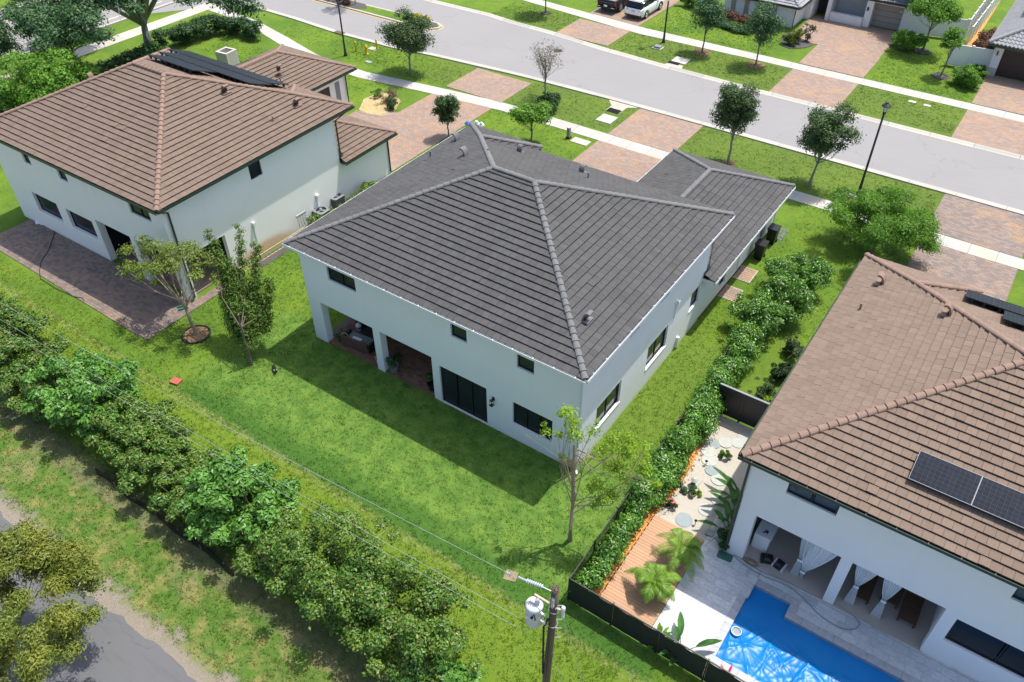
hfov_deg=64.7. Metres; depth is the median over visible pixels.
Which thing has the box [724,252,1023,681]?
tan roof house
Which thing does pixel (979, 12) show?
vinyl fence
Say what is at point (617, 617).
screen fence
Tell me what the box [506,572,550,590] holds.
insulator string
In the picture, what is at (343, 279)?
window
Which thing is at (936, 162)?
street
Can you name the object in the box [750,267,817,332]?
hedge shrub
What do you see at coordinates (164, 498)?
shrub
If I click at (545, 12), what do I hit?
tree
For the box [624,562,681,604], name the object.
palm
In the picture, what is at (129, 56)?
hedge
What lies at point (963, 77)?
round bush
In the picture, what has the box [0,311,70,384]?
shrub
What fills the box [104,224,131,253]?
sliding door
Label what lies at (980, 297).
solar panel
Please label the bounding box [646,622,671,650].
ginger plant
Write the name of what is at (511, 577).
valve cover
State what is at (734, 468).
shell bed
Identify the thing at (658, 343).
window
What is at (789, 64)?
sidewalk
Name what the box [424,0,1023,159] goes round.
kerb
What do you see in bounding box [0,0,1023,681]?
ground
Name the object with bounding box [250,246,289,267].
gravel strip
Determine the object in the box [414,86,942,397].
yard grass
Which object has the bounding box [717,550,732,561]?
drain mat
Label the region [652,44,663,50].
utility vault
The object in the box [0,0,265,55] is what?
spreading tree
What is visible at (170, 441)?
shrub
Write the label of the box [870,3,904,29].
garage door
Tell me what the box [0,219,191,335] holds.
patio
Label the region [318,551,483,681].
shrub
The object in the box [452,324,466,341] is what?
window
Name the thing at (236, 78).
solar panel
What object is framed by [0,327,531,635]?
power line
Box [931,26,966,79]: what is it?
front yard tree
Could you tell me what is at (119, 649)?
asphalt path
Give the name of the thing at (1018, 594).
window
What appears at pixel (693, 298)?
window
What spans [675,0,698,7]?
round bush
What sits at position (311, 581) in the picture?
shrub
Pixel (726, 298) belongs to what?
pad edging
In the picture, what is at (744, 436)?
stepping stone
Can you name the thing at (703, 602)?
marble paving
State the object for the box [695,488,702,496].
lime shrub
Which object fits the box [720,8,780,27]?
hedge
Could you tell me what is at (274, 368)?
dog
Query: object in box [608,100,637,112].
kerb apron
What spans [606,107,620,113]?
drain grate
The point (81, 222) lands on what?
window
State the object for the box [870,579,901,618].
curtain
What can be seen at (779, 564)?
chair
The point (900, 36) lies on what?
round bush
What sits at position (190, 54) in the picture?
solar panel
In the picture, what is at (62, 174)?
window
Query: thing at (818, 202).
sidewalk
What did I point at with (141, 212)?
window
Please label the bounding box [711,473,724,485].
stepping stone
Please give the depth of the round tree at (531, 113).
55.69 m
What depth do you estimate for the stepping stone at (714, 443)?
36.56 m
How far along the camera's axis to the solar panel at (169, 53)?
51.11 m
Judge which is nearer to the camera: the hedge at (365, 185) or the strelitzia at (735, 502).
the strelitzia at (735, 502)
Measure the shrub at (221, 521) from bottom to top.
3.443 m
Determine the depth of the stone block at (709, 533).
32.86 m
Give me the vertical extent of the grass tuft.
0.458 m
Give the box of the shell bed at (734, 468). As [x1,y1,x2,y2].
[656,415,753,540]
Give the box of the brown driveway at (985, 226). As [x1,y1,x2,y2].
[907,194,1023,300]
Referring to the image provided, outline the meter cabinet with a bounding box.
[757,225,765,239]
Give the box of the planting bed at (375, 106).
[356,93,399,116]
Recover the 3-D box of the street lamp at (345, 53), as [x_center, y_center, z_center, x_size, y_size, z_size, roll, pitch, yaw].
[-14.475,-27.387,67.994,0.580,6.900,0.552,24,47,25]
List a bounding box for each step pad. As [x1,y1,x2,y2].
[718,285,741,300]
[733,266,756,281]
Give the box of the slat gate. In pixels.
[713,383,769,427]
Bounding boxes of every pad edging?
[717,284,742,301]
[732,265,757,282]
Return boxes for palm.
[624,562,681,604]
[649,527,703,581]
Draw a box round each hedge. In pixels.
[0,38,167,112]
[148,10,263,46]
[306,180,376,224]
[569,318,766,591]
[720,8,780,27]
[720,18,748,33]
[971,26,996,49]
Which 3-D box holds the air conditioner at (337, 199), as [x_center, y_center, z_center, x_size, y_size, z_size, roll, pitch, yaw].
[-11.183,-8.865,51.423,1.000,0.920,1.000,24,47,25]
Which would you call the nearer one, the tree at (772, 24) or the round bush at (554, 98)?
the round bush at (554, 98)
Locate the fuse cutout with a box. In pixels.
[534,593,565,618]
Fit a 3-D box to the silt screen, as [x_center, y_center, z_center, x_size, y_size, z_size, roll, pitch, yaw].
[-14.502,7.332,33.397,9.000,0.400,0.160,24,47,25]
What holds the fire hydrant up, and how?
on the ground at (790, 214)
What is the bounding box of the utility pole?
[542,584,562,681]
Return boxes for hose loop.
[734,556,859,629]
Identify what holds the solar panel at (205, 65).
attached to the brown roof house at (105, 164)
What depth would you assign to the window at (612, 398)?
36.22 m
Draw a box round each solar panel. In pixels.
[146,54,179,60]
[157,58,191,64]
[158,51,188,56]
[168,49,196,53]
[168,55,200,60]
[169,62,202,68]
[178,52,208,57]
[180,59,212,64]
[180,66,215,74]
[189,56,220,61]
[192,63,223,68]
[199,59,229,64]
[203,67,235,73]
[210,63,241,68]
[215,71,247,77]
[222,67,252,72]
[225,75,259,81]
[233,71,264,76]
[238,79,271,86]
[245,75,273,79]
[257,79,288,86]
[908,450,982,505]
[965,289,994,307]
[971,476,1023,528]
[993,298,1021,314]
[1003,310,1023,330]
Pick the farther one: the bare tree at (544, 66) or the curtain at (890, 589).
the bare tree at (544, 66)
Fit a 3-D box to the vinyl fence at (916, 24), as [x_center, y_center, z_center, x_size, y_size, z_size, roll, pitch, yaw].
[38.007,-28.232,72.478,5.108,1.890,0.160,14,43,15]
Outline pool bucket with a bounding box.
[731,626,741,636]
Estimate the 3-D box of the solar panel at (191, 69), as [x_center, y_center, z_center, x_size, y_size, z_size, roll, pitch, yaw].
[-18.534,-15.968,47.783,1.058,0.216,1.780,24,24,25]
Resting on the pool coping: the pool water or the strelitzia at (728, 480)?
the pool water
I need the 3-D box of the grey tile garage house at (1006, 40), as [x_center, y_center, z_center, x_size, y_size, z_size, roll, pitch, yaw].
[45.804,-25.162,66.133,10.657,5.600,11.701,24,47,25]
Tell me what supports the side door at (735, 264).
in the grey roof house at (518, 289)
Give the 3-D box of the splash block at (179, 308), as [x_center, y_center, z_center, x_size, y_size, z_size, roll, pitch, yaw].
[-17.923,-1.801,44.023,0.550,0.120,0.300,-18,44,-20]
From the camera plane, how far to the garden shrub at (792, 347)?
40.58 m
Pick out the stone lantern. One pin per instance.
(695, 480)
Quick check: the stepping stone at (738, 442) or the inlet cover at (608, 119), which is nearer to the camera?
the stepping stone at (738, 442)
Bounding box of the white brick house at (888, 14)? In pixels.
[724,0,917,29]
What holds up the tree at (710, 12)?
on the ground at (790, 214)
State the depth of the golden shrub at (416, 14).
75.50 m
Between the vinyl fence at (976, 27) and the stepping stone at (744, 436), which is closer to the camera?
the stepping stone at (744, 436)
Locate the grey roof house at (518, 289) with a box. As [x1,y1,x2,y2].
[282,122,795,473]
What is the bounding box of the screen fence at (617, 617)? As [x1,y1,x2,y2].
[567,576,745,681]
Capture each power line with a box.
[0,302,524,581]
[0,319,525,621]
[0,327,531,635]
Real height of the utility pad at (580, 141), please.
0.060 m
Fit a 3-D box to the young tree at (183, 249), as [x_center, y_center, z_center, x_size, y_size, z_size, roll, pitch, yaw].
[-17.076,-2.999,41.307,6.413,5.534,2.924,18,44,19]
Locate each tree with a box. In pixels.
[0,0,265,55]
[0,18,23,69]
[0,45,100,109]
[0,518,117,681]
[11,0,101,63]
[112,233,223,341]
[203,223,277,365]
[375,4,434,74]
[430,93,461,136]
[508,100,552,142]
[526,38,562,93]
[526,403,662,541]
[541,0,550,14]
[689,0,729,55]
[708,81,764,166]
[741,0,790,68]
[796,100,866,185]
[821,183,946,255]
[901,0,964,54]
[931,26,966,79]
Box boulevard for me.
[0,0,175,57]
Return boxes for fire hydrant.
[364,44,368,54]
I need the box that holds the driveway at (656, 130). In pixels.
[573,108,702,181]
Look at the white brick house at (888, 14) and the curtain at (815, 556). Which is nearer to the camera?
the curtain at (815, 556)
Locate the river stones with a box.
[777,229,788,241]
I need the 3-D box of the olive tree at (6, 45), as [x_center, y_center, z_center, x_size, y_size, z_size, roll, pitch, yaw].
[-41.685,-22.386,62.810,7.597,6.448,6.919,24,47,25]
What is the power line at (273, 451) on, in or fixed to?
attached to the insulator string
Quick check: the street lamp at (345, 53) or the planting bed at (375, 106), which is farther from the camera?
the street lamp at (345, 53)
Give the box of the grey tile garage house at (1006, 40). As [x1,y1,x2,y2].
[986,0,1023,80]
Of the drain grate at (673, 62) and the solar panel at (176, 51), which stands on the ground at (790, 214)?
the drain grate at (673, 62)
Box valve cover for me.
[503,569,518,581]
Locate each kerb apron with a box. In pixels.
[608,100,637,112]
[666,63,682,68]
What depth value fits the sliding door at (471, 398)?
37.47 m
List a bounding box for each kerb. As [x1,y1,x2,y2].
[8,2,175,59]
[246,4,1023,215]
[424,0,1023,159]
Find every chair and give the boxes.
[760,552,772,564]
[771,557,787,572]
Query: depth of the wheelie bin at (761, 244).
46.79 m
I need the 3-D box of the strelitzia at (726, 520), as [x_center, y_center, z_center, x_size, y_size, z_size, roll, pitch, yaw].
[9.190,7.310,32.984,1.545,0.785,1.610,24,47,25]
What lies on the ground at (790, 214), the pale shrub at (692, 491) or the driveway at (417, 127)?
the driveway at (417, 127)
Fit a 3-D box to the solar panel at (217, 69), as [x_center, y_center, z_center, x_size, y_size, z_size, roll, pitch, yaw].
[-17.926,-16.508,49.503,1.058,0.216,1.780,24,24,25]
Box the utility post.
[566,126,571,138]
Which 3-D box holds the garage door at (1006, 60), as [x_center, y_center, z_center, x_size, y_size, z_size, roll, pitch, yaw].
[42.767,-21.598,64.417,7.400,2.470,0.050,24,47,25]
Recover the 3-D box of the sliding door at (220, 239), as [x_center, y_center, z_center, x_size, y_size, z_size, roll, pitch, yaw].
[-18.995,-6.460,47.332,6.850,2.640,0.080,24,47,25]
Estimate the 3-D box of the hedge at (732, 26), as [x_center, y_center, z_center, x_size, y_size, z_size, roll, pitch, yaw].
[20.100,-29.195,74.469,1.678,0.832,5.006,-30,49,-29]
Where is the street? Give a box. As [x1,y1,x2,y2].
[151,0,1023,210]
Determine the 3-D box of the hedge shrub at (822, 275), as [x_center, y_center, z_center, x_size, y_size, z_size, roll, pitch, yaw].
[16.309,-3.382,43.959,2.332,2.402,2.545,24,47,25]
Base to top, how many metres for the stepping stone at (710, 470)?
0.070 m
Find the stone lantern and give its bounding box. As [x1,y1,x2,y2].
[690,477,698,486]
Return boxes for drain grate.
[333,30,344,34]
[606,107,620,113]
[667,60,680,64]
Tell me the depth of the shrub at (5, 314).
40.42 m
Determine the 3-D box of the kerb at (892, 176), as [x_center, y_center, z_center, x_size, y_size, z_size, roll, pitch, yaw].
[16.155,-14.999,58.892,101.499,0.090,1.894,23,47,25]
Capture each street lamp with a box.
[337,0,346,55]
[662,0,668,42]
[856,102,890,195]
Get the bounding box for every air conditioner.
[312,205,330,220]
[330,193,344,208]
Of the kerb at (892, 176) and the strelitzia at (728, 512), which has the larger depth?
the kerb at (892, 176)
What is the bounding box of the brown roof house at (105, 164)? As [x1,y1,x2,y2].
[0,44,397,301]
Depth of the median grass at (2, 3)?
80.42 m
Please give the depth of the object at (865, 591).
30.61 m
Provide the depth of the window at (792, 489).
28.17 m
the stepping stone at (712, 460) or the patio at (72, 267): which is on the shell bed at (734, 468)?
the stepping stone at (712, 460)
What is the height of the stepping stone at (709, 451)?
0.071 m
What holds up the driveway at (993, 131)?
on the ground at (790, 214)
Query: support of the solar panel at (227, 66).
on the brown roof house at (105, 164)
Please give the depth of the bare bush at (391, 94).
62.67 m
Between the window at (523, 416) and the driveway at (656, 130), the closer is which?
the window at (523, 416)
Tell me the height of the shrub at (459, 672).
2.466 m
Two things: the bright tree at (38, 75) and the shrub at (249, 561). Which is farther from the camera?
the bright tree at (38, 75)
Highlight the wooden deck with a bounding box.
[601,515,703,627]
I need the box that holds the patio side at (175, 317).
[140,276,242,339]
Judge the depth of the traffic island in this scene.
78.19 m
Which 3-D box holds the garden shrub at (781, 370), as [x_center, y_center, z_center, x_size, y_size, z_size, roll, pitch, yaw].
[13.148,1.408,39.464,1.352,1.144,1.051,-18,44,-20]
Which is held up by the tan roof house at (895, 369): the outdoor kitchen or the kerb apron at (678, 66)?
the outdoor kitchen
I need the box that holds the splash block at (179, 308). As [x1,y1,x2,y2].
[177,305,187,310]
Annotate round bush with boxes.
[537,91,560,110]
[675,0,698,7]
[890,28,928,51]
[949,58,989,88]
[972,60,990,76]
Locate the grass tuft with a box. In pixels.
[718,449,732,458]
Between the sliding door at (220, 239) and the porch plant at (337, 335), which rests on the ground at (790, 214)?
the porch plant at (337, 335)
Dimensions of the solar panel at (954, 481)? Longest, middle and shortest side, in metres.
1.928 x 1.170 x 0.216 m
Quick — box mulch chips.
[597,440,705,593]
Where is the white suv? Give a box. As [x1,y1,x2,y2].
[624,0,663,18]
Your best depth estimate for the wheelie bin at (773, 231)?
48.00 m
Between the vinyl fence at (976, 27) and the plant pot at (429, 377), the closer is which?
the plant pot at (429, 377)
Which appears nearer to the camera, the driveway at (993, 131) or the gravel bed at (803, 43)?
the driveway at (993, 131)
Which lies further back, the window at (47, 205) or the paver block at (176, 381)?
the window at (47, 205)
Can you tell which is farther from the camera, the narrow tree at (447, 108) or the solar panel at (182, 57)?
the narrow tree at (447, 108)
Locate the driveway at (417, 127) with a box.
[349,68,531,170]
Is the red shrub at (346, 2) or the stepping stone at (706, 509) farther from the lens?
the red shrub at (346, 2)
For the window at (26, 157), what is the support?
in the brown roof house at (105, 164)
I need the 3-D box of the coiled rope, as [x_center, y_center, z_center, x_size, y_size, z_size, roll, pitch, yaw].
[9.422,8.722,31.830,0.648,0.103,0.322,24,47,25]
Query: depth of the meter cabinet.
47.32 m
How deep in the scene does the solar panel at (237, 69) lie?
51.15 m
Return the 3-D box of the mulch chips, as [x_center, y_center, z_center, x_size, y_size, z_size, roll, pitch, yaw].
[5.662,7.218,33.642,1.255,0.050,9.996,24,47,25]
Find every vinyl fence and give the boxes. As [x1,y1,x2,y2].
[904,12,969,38]
[945,45,994,68]
[963,0,991,38]
[966,0,1000,45]
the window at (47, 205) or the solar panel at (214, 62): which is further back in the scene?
the solar panel at (214, 62)
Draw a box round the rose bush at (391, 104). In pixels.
[384,91,401,110]
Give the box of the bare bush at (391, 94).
[370,86,399,102]
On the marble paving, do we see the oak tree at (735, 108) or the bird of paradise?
the bird of paradise
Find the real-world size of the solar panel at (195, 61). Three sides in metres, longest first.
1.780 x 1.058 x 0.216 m
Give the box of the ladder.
[239,227,304,272]
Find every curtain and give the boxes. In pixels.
[790,538,812,576]
[799,541,836,578]
[843,565,876,604]
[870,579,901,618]
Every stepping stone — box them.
[675,513,692,526]
[698,503,713,516]
[701,445,715,456]
[701,455,716,465]
[705,465,717,475]
[707,438,719,448]
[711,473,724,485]
[711,493,724,505]
[719,437,731,447]
[731,438,744,447]
[738,432,749,441]
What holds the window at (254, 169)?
in the brown roof house at (105, 164)
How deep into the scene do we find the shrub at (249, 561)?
30.29 m
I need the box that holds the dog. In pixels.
[272,364,277,372]
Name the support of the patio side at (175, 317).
on the ground at (790, 214)
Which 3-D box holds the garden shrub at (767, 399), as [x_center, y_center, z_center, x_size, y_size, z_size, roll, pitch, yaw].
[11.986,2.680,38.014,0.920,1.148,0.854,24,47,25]
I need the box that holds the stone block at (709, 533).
[705,529,714,536]
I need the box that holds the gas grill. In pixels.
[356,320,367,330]
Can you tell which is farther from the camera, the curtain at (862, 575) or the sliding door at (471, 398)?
the sliding door at (471, 398)
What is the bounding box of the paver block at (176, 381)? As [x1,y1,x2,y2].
[169,377,182,385]
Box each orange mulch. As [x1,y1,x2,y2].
[589,437,704,595]
[964,2,999,45]
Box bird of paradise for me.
[659,612,721,665]
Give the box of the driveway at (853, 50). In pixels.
[769,15,896,107]
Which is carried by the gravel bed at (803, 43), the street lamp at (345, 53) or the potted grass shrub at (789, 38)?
the potted grass shrub at (789, 38)
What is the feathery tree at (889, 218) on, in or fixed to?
on the ground at (790, 214)
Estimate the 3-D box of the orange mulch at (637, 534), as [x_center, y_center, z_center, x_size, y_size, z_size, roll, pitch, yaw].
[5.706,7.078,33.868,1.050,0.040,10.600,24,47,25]
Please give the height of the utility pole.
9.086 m
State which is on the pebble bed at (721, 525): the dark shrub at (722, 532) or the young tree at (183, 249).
the dark shrub at (722, 532)
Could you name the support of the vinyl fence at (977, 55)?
on the ground at (790, 214)
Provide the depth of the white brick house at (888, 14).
74.77 m
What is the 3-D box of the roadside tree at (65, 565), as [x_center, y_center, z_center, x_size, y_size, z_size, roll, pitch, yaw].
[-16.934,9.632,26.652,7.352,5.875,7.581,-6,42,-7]
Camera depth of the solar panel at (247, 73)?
50.70 m
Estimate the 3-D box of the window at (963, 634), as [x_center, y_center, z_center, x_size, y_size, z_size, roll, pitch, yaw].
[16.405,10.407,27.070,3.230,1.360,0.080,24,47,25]
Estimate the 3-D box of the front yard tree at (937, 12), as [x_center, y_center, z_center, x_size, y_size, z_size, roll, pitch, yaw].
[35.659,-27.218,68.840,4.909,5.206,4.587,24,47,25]
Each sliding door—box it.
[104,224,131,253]
[200,236,227,265]
[440,366,486,421]
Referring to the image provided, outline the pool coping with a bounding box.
[705,579,921,681]
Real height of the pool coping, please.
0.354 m
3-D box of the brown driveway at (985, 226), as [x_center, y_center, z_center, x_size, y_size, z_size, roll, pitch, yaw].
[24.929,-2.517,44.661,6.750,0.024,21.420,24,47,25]
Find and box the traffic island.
[313,0,443,29]
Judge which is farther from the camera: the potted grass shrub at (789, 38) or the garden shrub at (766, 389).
the potted grass shrub at (789, 38)
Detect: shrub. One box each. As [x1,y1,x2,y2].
[0,290,43,356]
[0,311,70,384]
[0,349,69,421]
[19,347,142,437]
[83,387,177,467]
[109,413,204,496]
[146,446,248,521]
[175,444,301,551]
[231,503,344,590]
[251,501,415,635]
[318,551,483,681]
[339,0,350,5]
[370,88,382,96]
[390,647,485,681]
[413,12,430,23]
[677,467,696,494]
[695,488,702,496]
[705,525,732,550]
[727,288,784,338]
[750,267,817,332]
[754,376,775,398]
[757,252,815,296]
[759,393,773,402]
[768,361,793,381]
[778,334,804,358]
[781,27,806,44]
[795,253,835,294]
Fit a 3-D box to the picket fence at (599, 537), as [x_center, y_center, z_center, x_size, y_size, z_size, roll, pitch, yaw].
[6.303,5.109,34.985,0.076,1.500,15.075,23,47,25]
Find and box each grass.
[0,0,21,7]
[0,293,620,681]
[205,2,978,208]
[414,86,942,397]
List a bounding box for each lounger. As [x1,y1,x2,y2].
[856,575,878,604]
[879,587,904,608]
[896,590,924,628]
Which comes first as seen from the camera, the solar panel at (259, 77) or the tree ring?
the tree ring
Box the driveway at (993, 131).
[951,75,1023,155]
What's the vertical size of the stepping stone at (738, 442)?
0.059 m
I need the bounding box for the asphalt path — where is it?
[0,511,195,681]
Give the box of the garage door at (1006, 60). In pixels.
[995,50,1023,80]
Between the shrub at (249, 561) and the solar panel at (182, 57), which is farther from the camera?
the solar panel at (182, 57)
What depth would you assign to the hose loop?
30.89 m
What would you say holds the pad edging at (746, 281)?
on the ground at (790, 214)
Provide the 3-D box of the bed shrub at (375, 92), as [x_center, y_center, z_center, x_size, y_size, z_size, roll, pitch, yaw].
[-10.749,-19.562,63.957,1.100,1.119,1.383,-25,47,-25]
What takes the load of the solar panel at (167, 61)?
on the brown roof house at (105, 164)
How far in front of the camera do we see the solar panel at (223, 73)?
48.76 m
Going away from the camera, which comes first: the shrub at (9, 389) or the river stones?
the shrub at (9, 389)
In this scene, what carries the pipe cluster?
attached to the brown roof house at (105, 164)
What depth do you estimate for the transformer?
21.64 m
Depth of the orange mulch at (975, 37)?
73.92 m
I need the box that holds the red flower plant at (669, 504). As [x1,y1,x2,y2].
[656,497,678,509]
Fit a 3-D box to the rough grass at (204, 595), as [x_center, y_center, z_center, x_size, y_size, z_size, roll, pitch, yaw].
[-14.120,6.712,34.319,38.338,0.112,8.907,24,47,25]
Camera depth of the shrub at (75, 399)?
35.94 m
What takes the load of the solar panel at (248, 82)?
on the brown roof house at (105, 164)
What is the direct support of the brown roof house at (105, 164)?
on the ground at (790, 214)
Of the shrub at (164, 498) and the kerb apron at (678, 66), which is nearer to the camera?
the shrub at (164, 498)
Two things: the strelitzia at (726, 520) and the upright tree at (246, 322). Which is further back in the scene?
the upright tree at (246, 322)
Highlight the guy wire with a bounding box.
[558,604,583,681]
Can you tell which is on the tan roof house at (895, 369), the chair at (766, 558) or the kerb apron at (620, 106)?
the chair at (766, 558)
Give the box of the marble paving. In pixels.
[652,541,978,681]
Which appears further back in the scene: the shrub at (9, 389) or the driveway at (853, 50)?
the driveway at (853, 50)
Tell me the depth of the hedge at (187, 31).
72.30 m
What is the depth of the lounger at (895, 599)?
30.33 m
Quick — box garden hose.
[39,231,83,300]
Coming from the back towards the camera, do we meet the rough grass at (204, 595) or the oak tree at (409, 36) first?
the oak tree at (409, 36)
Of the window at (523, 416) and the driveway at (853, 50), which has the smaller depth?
the window at (523, 416)
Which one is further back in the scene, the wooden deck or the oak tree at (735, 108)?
the oak tree at (735, 108)
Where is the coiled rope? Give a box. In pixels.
[743,557,758,566]
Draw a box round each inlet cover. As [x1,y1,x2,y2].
[596,114,617,123]
[671,56,690,64]
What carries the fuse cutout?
attached to the utility pole
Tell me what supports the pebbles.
on the pebble bed at (721, 525)
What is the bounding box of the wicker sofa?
[340,328,374,353]
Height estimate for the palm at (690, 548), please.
1.333 m
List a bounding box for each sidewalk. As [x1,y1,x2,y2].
[2,2,216,79]
[208,6,1023,270]
[523,0,1023,121]
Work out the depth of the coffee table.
41.78 m
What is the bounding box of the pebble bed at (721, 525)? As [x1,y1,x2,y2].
[705,503,735,552]
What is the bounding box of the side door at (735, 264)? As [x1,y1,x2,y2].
[731,258,738,274]
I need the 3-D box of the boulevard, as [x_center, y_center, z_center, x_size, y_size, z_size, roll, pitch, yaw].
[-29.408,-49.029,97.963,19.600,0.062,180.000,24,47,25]
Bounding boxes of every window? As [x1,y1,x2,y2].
[23,154,30,162]
[36,194,62,219]
[58,170,67,180]
[70,211,97,236]
[129,203,150,219]
[248,160,261,179]
[328,267,355,290]
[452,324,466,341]
[514,403,552,439]
[518,355,533,372]
[594,382,619,432]
[645,328,665,370]
[688,287,697,312]
[787,483,839,513]
[944,619,1023,677]
[1012,588,1023,601]
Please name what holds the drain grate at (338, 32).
on the ground at (790, 214)
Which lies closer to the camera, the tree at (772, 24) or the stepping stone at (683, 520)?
the stepping stone at (683, 520)
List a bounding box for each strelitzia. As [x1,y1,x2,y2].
[697,503,754,540]
[709,466,740,501]
[710,487,757,529]
[718,503,734,527]
[727,486,742,509]
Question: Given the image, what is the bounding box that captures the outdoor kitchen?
[751,519,778,552]
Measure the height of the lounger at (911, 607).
0.621 m
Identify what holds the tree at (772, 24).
on the ground at (790, 214)
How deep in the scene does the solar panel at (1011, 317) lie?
31.38 m
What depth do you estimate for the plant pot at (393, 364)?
39.82 m
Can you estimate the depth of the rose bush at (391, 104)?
61.81 m
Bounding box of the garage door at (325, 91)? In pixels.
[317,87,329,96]
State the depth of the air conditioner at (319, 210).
49.87 m
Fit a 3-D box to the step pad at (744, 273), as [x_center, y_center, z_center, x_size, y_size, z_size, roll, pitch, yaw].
[13.326,-3.837,46.208,0.950,0.024,1.270,24,47,25]
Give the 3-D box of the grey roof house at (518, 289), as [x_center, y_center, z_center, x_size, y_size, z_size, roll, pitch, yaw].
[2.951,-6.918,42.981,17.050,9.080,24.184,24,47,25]
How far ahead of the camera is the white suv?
75.96 m
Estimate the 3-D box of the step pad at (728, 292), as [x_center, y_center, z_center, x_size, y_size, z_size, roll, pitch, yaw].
[12.112,-2.675,44.892,0.950,0.024,1.140,24,47,25]
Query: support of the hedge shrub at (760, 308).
on the ground at (790, 214)
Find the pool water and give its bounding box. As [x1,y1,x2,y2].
[716,587,899,681]
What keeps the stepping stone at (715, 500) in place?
on the shell bed at (734, 468)
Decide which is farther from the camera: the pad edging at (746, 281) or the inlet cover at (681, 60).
the inlet cover at (681, 60)
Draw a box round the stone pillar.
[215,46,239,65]
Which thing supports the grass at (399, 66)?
on the ground at (790, 214)
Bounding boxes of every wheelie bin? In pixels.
[754,238,769,260]
[766,223,781,244]
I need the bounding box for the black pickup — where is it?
[597,0,626,11]
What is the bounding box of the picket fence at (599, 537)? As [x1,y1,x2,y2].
[570,349,727,580]
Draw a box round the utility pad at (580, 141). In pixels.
[570,137,590,145]
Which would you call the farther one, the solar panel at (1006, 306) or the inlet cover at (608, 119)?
the inlet cover at (608, 119)
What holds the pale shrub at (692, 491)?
on the shell bed at (734, 468)
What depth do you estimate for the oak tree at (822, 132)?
50.35 m
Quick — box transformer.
[525,596,545,628]
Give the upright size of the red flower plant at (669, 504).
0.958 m
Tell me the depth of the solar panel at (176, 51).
53.29 m
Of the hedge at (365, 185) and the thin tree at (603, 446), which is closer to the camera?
the thin tree at (603, 446)
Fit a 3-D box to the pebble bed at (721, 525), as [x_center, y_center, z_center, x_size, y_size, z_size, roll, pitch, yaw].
[9.011,7.447,33.416,1.150,0.040,3.000,24,47,25]
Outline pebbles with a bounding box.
[706,500,740,546]
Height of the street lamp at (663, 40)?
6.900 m
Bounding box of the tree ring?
[181,324,210,343]
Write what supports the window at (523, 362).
in the grey roof house at (518, 289)
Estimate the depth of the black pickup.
77.24 m
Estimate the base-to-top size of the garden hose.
0.057 m
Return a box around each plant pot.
[386,352,402,372]
[425,371,433,391]
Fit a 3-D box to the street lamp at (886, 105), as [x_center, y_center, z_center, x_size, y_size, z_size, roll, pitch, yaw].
[22.576,-11.952,50.648,0.580,6.350,0.552,24,47,25]
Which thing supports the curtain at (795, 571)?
hanging from the tan roof house at (895, 369)
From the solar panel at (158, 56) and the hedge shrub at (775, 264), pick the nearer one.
the hedge shrub at (775, 264)
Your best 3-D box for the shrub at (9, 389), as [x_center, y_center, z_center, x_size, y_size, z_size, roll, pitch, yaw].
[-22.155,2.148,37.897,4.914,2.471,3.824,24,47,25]
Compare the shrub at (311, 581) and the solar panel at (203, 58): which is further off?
the solar panel at (203, 58)
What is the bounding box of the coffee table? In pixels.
[363,326,373,338]
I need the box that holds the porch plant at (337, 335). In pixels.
[334,328,345,343]
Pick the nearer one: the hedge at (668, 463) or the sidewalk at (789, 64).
the hedge at (668, 463)
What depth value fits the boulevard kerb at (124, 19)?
76.48 m
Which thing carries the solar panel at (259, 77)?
on the brown roof house at (105, 164)
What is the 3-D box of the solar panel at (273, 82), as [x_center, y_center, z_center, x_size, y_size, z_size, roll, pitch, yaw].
[-14.786,-15.899,49.901,1.058,0.216,1.780,24,24,25]
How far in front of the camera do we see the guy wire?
22.50 m
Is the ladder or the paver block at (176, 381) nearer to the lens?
the paver block at (176, 381)
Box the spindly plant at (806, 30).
[803,15,818,40]
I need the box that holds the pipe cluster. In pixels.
[295,210,311,227]
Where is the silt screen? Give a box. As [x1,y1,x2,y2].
[94,467,233,575]
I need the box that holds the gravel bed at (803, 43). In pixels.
[781,32,814,48]
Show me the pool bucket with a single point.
(736, 631)
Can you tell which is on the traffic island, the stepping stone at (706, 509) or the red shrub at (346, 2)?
the red shrub at (346, 2)
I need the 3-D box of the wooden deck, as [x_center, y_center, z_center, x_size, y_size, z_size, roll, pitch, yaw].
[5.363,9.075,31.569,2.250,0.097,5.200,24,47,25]
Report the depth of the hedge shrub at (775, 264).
43.23 m
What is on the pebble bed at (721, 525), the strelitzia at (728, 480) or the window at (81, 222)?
the strelitzia at (728, 480)
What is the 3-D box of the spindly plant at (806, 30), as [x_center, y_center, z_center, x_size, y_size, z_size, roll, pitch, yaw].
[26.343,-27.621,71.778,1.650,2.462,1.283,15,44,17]
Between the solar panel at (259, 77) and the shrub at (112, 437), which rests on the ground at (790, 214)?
the shrub at (112, 437)
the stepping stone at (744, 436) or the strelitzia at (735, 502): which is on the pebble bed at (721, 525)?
the strelitzia at (735, 502)

